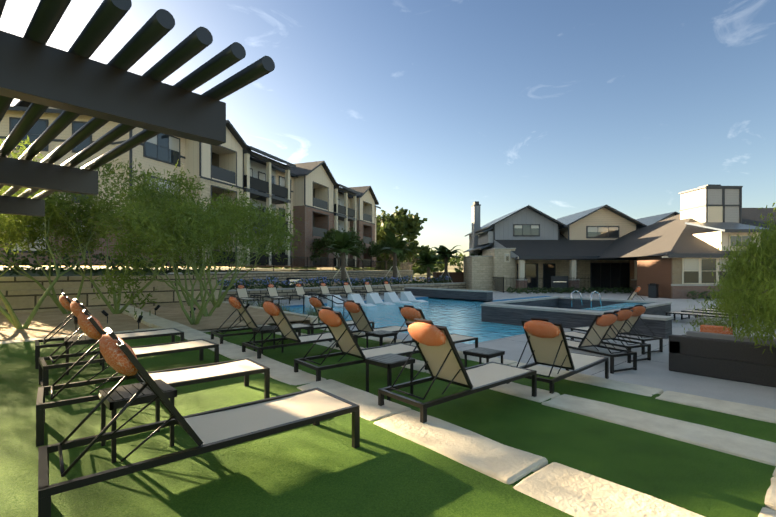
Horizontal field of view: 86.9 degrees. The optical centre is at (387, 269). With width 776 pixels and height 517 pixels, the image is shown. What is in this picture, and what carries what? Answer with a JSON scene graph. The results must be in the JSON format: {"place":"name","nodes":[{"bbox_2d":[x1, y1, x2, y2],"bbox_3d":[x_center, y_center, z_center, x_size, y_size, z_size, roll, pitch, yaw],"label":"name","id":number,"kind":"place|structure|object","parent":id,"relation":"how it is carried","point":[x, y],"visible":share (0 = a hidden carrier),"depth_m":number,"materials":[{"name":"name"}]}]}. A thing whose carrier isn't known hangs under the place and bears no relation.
{"place":"outdoors","nodes":[
{"label":"outdoors","id":0,"kind":"place"},
{"bbox_2d":[0,188,72,250],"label":"palo verde tree","id":1,"kind":"object","parent":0,"point":[4,218],"depth_m":12.94,"materials":[{"name":"green plant"}]},
{"bbox_2d":[0,191,88,276],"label":"palo verde tree","id":2,"kind":"object","parent":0,"point":[69,250],"depth_m":12.82,"materials":[{"name":"green plant"}]},
{"bbox_2d":[0,190,117,313],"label":"palo verde tree","id":3,"kind":"object","parent":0,"point":[6,233],"depth_m":13.18,"materials":[{"name":"green plant"}]},
{"bbox_2d":[0,135,127,328],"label":"palo verde tree","id":4,"kind":"object","parent":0,"point":[57,213],"depth_m":12.33,"materials":[{"name":"green plant"}]},
{"bbox_2d":[0,159,241,313],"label":"palo verde tree","id":5,"kind":"object","parent":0,"point":[118,202],"depth_m":13.53,"materials":[{"name":"green plant"}]},
{"bbox_2d":[0,301,317,340],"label":"mulch bed","id":6,"kind":"object","parent":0,"point":[43,324],"depth_m":12.46,"materials":[{"name":"soil"}]},
{"bbox_2d":[74,303,249,329],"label":"landscape spotlights","id":7,"kind":"object","parent":6,"relation":"on","point":[105,313],"visible":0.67,"depth_m":11.49,"materials":[{"name":"black metal"}]},
{"bbox_2d":[111,202,253,305],"bbox_3d":[-8.614,-0.587,16.861,5.091,4.283,5.244,0,0,-41],"label":"palo verde tree","id":8,"kind":"object","parent":6,"relation":"on","point":[187,298],"depth_m":17.06,"materials":[{"name":"green plant"}]},
{"bbox_2d":[84,159,300,318],"bbox_3d":[-5.594,-0.737,13.081,5.732,4.598,7.471,0,0,-20],"label":"palo verde tree","id":9,"kind":"object","parent":6,"relation":"on","point":[150,194],"depth_m":11.53,"materials":[{"name":"green plant"}]},
{"bbox_2d":[96,187,301,324],"bbox_3d":[-5.070,-0.429,11.390,4.988,3.972,5.490,0,0,-41],"label":"palo verde tree","id":10,"kind":"object","parent":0,"point":[190,215],"depth_m":10.54,"materials":[{"name":"green plant"}]},
{"bbox_2d":[0,267,418,289],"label":"ground","id":11,"kind":"structure","parent":0,"point":[68,273],"depth_m":34.60,"materials":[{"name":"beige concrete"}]},
{"bbox_2d":[0,106,162,265],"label":"apartment wing","id":12,"kind":"structure","parent":11,"relation":"on","point":[13,115],"depth_m":25.59,"materials":[{"name":"beige paint"}]},
{"bbox_2d":[15,100,380,266],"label":"apartment building","id":13,"kind":"structure","parent":11,"relation":"on","point":[317,198],"depth_m":36.75,"materials":[{"name":"beige paint"}]},
{"bbox_2d":[0,270,466,313],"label":"retaining walls","id":14,"kind":"structure","parent":11,"relation":"on","point":[22,294],"depth_m":17.46,"materials":[{"name":"stone"}]},
{"bbox_2d":[285,277,300,287],"bbox_3d":[-6.449,1.224,27.967,1.000,1.328,0.600,0,0,-41],"label":"grill station","id":15,"kind":"object","parent":11,"relation":"on","point":[295,279],"visible":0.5,"depth_m":27.70,"materials":[{"name":"grey metal"}]},
{"bbox_2d":[306,227,366,268],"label":"young oak tree","id":16,"kind":"object","parent":11,"relation":"on","point":[326,240],"depth_m":42.74,"materials":[{"name":"green plant"}]},
{"bbox_2d":[320,230,361,285],"bbox_3d":[-3.379,-0.773,30.622,3.172,4.264,3.000,0,0,-41],"label":"palm","id":17,"kind":"object","parent":11,"relation":"on","point":[343,241],"depth_m":30.28,"materials":[{"name":"green plant"}]},
{"bbox_2d":[367,239,408,268],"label":"young oak tree","id":18,"kind":"object","parent":11,"relation":"on","point":[374,248],"depth_m":54.84,"materials":[{"name":"green plant"}]},
{"bbox_2d":[377,230,415,284],"bbox_3d":[0.802,-0.937,34.432,2.992,4.589,3.141,0,0,-41],"label":"palm","id":19,"kind":"object","parent":11,"relation":"on","point":[396,248],"depth_m":34.22,"materials":[{"name":"green plant"}]},
{"bbox_2d":[371,206,426,270],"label":"oak tree","id":20,"kind":"object","parent":11,"relation":"on","point":[404,223],"depth_m":77.93,"materials":[{"name":"green plant"}]},
{"bbox_2d":[399,239,435,269],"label":"oak tree","id":21,"kind":"object","parent":11,"relation":"on","point":[414,248],"depth_m":120.94,"materials":[{"name":"green plant"}]},
{"bbox_2d":[415,251,447,282],"bbox_3d":[3.528,0.177,36.065,2.747,3.469,3.030,0,0,-41],"label":"palm","id":22,"kind":"object","parent":11,"relation":"on","point":[425,258],"depth_m":35.77,"materials":[{"name":"green plant"}]},
{"bbox_2d":[430,245,463,282],"bbox_3d":[5.470,-0.201,39.445,3.718,4.216,4.026,0,0,-41],"label":"palm","id":23,"kind":"object","parent":11,"relation":"on","point":[442,251],"depth_m":39.26,"materials":[{"name":"green plant"}]},
{"bbox_2d":[130,185,289,307],"bbox_3d":[-7.047,-0.722,16.599,6.370,4.565,6.868,0,0,-41],"label":"palo verde tree","id":24,"kind":"object","parent":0,"point":[262,216],"depth_m":16.18,"materials":[{"name":"green plant"}]},
{"bbox_2d":[214,270,466,328],"bbox_3d":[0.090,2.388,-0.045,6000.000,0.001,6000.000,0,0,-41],"label":"ground","id":25,"kind":"structure","parent":0,"point":[414,275],"depth_m":157.41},
{"bbox_2d":[246,249,465,274],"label":"distant treeline leaves","id":26,"kind":"object","parent":25,"relation":"on","point":[420,269],"visible":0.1,"depth_m":177.51,"materials":[{"name":"green plant"}]},
{"bbox_2d":[0,247,722,299],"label":"shrub","id":27,"kind":"object","parent":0,"point":[112,264],"depth_m":25.39,"materials":[{"name":"plant"}]},
{"bbox_2d":[0,329,775,516],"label":"lawn terraces","id":28,"kind":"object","parent":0,"point":[324,468],"visible":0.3,"depth_m":3.29,"materials":[{"name":"green plant"}]},
{"bbox_2d":[64,336,104,374],"bbox_3d":[-4.330,1.208,5.853,0.460,0.460,0.460,0,0,-39],"label":"side table","id":29,"kind":"object","parent":28,"relation":"on","point":[82,341],"visible":0.5,"depth_m":5.70,"materials":[{"name":"brown metal"}]},
{"bbox_2d":[35,293,183,368],"bbox_3d":[-4.545,0.903,6.793,1.980,1.071,0.664,0,0,-41],"label":"lounger","id":30,"kind":"object","parent":28,"relation":"on","point":[65,300],"visible":0.73,"depth_m":6.62,"materials":[{"name":"beige fabric"}]},
{"bbox_2d":[39,298,218,395],"bbox_3d":[-3.427,0.903,5.570,1.980,1.071,0.664,0,0,-44],"label":"lounger","id":31,"kind":"object","parent":28,"relation":"on","point":[77,306],"visible":0.75,"depth_m":5.39,"materials":[{"name":"beige fabric"}]},
{"bbox_2d":[0,0,274,216],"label":"pergola","id":32,"kind":"object","parent":28,"relation":"on","point":[74,82],"visible":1,"depth_m":2.63,"materials":[{"name":"black metal"}]},
{"bbox_2d":[98,379,176,462],"bbox_3d":[-2.041,1.208,3.338,0.460,0.460,0.460,0,0,-44],"label":"side table","id":33,"kind":"object","parent":28,"relation":"on","point":[120,397],"visible":0.77,"depth_m":3.28,"materials":[{"name":"brown metal"}]},
{"bbox_2d":[36,308,269,446],"bbox_3d":[-2.296,0.903,4.201,1.980,1.071,0.664,0,0,-39],"label":"lounger","id":34,"kind":"object","parent":28,"relation":"on","point":[90,325],"visible":0.9,"depth_m":4.08,"materials":[{"name":"brown metal"}]},
{"bbox_2d":[38,327,359,516],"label":"lounger","id":35,"kind":"object","parent":28,"relation":"on","point":[213,430],"visible":1,"depth_m":2.73,"materials":[{"name":"brown metal"}]},
{"bbox_2d":[211,295,313,343],"bbox_3d":[-2.622,1.053,8.680,1.980,1.071,0.664,0,0,-38],"label":"lounger","id":36,"kind":"object","parent":28,"relation":"on","point":[238,305],"visible":0.79,"depth_m":8.31,"materials":[{"name":"beige fabric"}]},
{"bbox_2d":[252,326,283,353],"bbox_3d":[-2.296,1.358,7.856,0.460,0.460,0.460,0,0,-38],"label":"side table","id":37,"kind":"object","parent":28,"relation":"on","point":[264,330],"visible":0.79,"depth_m":7.80,"materials":[{"name":"brown metal"}]},
{"bbox_2d":[242,299,357,358],"bbox_3d":[-1.542,1.053,7.423,1.980,1.071,0.664,0,0,-41],"label":"lounger","id":38,"kind":"object","parent":28,"relation":"on","point":[274,311],"visible":0.77,"depth_m":7.07,"materials":[{"name":"beige fabric"}]},
{"bbox_2d":[295,296,373,334],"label":"lounger","id":39,"kind":"object","parent":28,"relation":"on","point":[316,303],"visible":0.48,"depth_m":10.18,"materials":[{"name":"beige fabric"}]},
{"bbox_2d":[294,306,427,381],"bbox_3d":[-0.336,1.053,6.085,1.980,1.071,0.664,0,0,-39],"label":"lounger","id":40,"kind":"object","parent":28,"relation":"on","point":[339,330],"visible":0.81,"depth_m":5.77,"materials":[{"name":"beige fabric"}]},
{"bbox_2d":[329,300,412,341],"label":"lounger","id":41,"kind":"object","parent":28,"relation":"on","point":[358,316],"visible":0.56,"depth_m":9.04,"materials":[{"name":"beige fabric"}]},
{"bbox_2d":[365,330,396,347],"bbox_3d":[-0.138,1.508,8.319,0.460,0.460,0.460,0,0,-43],"label":"side table","id":42,"kind":"object","parent":28,"relation":"on","point":[380,334],"visible":0.88,"depth_m":8.25,"materials":[{"name":"brown metal"}]},
{"bbox_2d":[0,305,775,516],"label":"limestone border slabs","id":43,"kind":"structure","parent":28,"relation":"on","point":[569,490],"depth_m":3.79,"materials":[{"name":"beige stone"}]},
{"bbox_2d":[364,353,414,400],"bbox_3d":[0.020,1.358,5.205,0.460,0.460,0.460,0,0,-43],"label":"side table","id":44,"kind":"object","parent":28,"relation":"on","point":[389,361],"visible":0.83,"depth_m":5.14,"materials":[{"name":"brown metal"}]},
{"bbox_2d":[384,305,477,356],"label":"lounger","id":45,"kind":"object","parent":28,"relation":"on","point":[411,313],"visible":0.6,"depth_m":7.74,"materials":[{"name":"beige fabric"}]},
{"bbox_2d":[378,318,536,422],"bbox_3d":[0.867,1.053,4.675,1.980,1.071,0.664,0,0,-40],"label":"lounger","id":46,"kind":"object","parent":28,"relation":"on","point":[436,347],"visible":0.96,"depth_m":4.37,"materials":[{"name":"beige fabric"}]},
{"bbox_2d":[463,347,504,367],"bbox_3d":[1.506,1.508,6.436,0.460,0.460,0.460,0,0,-43],"label":"side table","id":47,"kind":"object","parent":28,"relation":"on","point":[482,352],"visible":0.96,"depth_m":6.37,"materials":[{"name":"brown metal"}]},
{"bbox_2d":[506,317,608,393],"bbox_3d":[2.565,1.203,6.080,1.980,1.071,0.664,0,0,-43],"label":"lounger","id":48,"kind":"object","parent":28,"relation":"on","point":[547,341],"visible":0.88,"depth_m":5.76,"materials":[{"name":"beige fabric"}]},
{"bbox_2d":[0,0,775,269],"label":"sky","id":49,"kind":"structure","parent":0,"point":[557,108],"materials":[{"name":"blue"}]},
{"bbox_2d":[244,290,775,408],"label":"pool deck paving","id":50,"kind":"structure","parent":0,"point":[654,372],"depth_m":8.87,"materials":[{"name":"concrete"}]},
{"bbox_2d":[235,284,258,303],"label":"lounger","id":51,"kind":"object","parent":50,"relation":"on","point":[241,291],"visible":0.83,"depth_m":22.17,"materials":[{"name":"beige fabric"}]},
{"bbox_2d":[262,283,289,303],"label":"lounger","id":52,"kind":"object","parent":50,"relation":"on","point":[272,290],"visible":0.98,"depth_m":23.31,"materials":[{"name":"beige fabric"}]},
{"bbox_2d":[241,295,320,322],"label":"ornamental grass plants","id":53,"kind":"object","parent":50,"relation":"on","point":[284,309],"visible":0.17,"depth_m":15.35,"materials":[{"name":"green plant"}]},
{"bbox_2d":[290,283,309,300],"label":"lounger","id":54,"kind":"object","parent":50,"relation":"on","point":[299,289],"visible":0.88,"depth_m":24.50,"materials":[{"name":"beige fabric"}]},
{"bbox_2d":[315,282,340,298],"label":"lounger","id":55,"kind":"object","parent":50,"relation":"on","point":[324,288],"visible":0.81,"depth_m":25.65,"materials":[{"name":"brown metal"}]},
{"bbox_2d":[338,282,364,298],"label":"lounger","id":56,"kind":"object","parent":50,"relation":"on","point":[347,288],"visible":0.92,"depth_m":26.77,"materials":[{"name":"brown metal"}]},
{"bbox_2d":[361,281,382,293],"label":"lounger","id":57,"kind":"object","parent":50,"relation":"on","point":[368,286],"visible":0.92,"depth_m":27.91,"materials":[{"name":"brown metal"}]},
{"bbox_2d":[379,281,400,295],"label":"lounger","id":58,"kind":"object","parent":50,"relation":"on","point":[387,286],"visible":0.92,"depth_m":29.03,"materials":[{"name":"brown metal"}]},
{"bbox_2d":[166,252,619,292],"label":"iron fences","id":59,"kind":"object","parent":50,"relation":"on","point":[405,265],"visible":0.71,"depth_m":33.30,"materials":[{"name":"black metal"}]},
{"bbox_2d":[303,290,601,315],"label":"pool handrails","id":60,"kind":"object","parent":50,"relation":"on","point":[345,301],"visible":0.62,"depth_m":15.67,"materials":[{"name":"silver metal"}]},
{"bbox_2d":[282,298,644,343],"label":"pool water","id":61,"kind":"structure","parent":50,"relation":"on","point":[460,317],"depth_m":16.46,"materials":[{"name":"blue liquid"}]},
{"bbox_2d":[305,296,333,308],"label":"pool lounger","id":62,"kind":"object","parent":61,"relation":"in","point":[307,302],"visible":0.3,"depth_m":21.03,"materials":[{"name":"white plastic"}]},
{"bbox_2d":[327,295,344,307],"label":"pool lounger","id":63,"kind":"object","parent":61,"relation":"in","point":[335,299],"visible":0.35,"depth_m":21.87,"materials":[{"name":"white plastic"}]},
{"bbox_2d":[348,294,376,306],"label":"pool lounger","id":64,"kind":"object","parent":61,"relation":"in","point":[356,298],"visible":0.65,"depth_m":22.77,"materials":[{"name":"white plastic"}]},
{"bbox_2d":[367,293,394,304],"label":"pool lounger","id":65,"kind":"object","parent":61,"relation":"in","point":[373,298],"visible":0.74,"depth_m":23.61,"materials":[{"name":"white plastic"}]},
{"bbox_2d":[384,292,411,303],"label":"pool lounger","id":66,"kind":"object","parent":61,"relation":"in","point":[391,297],"visible":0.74,"depth_m":24.53,"materials":[{"name":"white plastic"}]},
{"bbox_2d":[401,291,427,302],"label":"pool lounger","id":67,"kind":"object","parent":61,"relation":"in","point":[408,296],"visible":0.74,"depth_m":25.39,"materials":[{"name":"white plastic"}]},
{"bbox_2d":[404,287,673,338],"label":"pool feature walls","id":68,"kind":"structure","parent":50,"relation":"on","point":[653,316],"depth_m":15.06,"materials":[{"name":"stone"}]},
{"bbox_2d":[551,276,567,291],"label":"grill","id":69,"kind":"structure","parent":50,"relation":"on","point":[559,282],"depth_m":32.81,"materials":[{"name":"black metal"}]},
{"bbox_2d":[566,312,636,373],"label":"lounger","id":70,"kind":"object","parent":50,"relation":"on","point":[598,330],"visible":0.88,"depth_m":7.89,"materials":[{"name":"beige fabric"}]},
{"bbox_2d":[433,184,775,298],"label":"clubhouse","id":71,"kind":"structure","parent":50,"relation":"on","point":[671,253],"depth_m":35.19,"materials":[{"name":"grey paint"}]},
{"bbox_2d":[564,308,650,362],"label":"lounger","id":72,"kind":"object","parent":50,"relation":"on","point":[624,315],"visible":0.67,"depth_m":8.70,"materials":[{"name":"beige fabric"}]},
{"bbox_2d":[571,304,662,354],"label":"lounger","id":73,"kind":"object","parent":50,"relation":"on","point":[638,312],"visible":0.71,"depth_m":9.51,"materials":[{"name":"beige fabric"}]},
{"bbox_2d":[627,286,642,299],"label":"lounger","id":74,"kind":"object","parent":50,"relation":"on","point":[634,292],"visible":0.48,"depth_m":19.57,"materials":[{"name":"beige fabric"}]},
{"bbox_2d":[648,283,658,297],"bbox_3d":[17.558,1.408,27.105,0.520,0.960,0.520,0,0,-41],"label":"trash bin","id":75,"kind":"object","parent":50,"relation":"on","point":[652,290],"visible":1,"depth_m":26.95,"materials":[{"name":"grey plastic"}]},
{"bbox_2d":[666,311,740,326],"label":"flat lounger","id":76,"kind":"object","parent":50,"relation":"on","point":[674,313],"visible":0.52,"depth_m":14.42,"materials":[{"name":"brown metal"}]},
{"bbox_2d":[681,310,744,319],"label":"flat lounger","id":77,"kind":"object","parent":50,"relation":"on","point":[697,311],"visible":0.52,"depth_m":15.11,"materials":[{"name":"brown metal"}]},
{"bbox_2d":[695,308,743,317],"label":"flat lounger","id":78,"kind":"object","parent":50,"relation":"on","point":[701,309],"visible":0.31,"depth_m":15.86,"materials":[{"name":"brown metal"}]},
{"bbox_2d":[669,325,775,387],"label":"planter","id":79,"kind":"object","parent":50,"relation":"on","point":[713,351],"visible":0.96,"depth_m":7.06,"materials":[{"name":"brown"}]},
{"bbox_2d":[677,203,775,353],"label":"bush","id":80,"kind":"object","parent":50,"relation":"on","point":[745,270],"depth_m":6.98,"materials":[{"name":"green plant"}]},
{"bbox_2d":[712,260,769,315],"bbox_3d":[13.877,0.779,13.036,5.376,4.477,5.504,0,0,-41],"label":"bush","id":81,"kind":"object","parent":50,"relation":"on","point":[723,286],"depth_m":13.66,"materials":[{"name":"green plant"}]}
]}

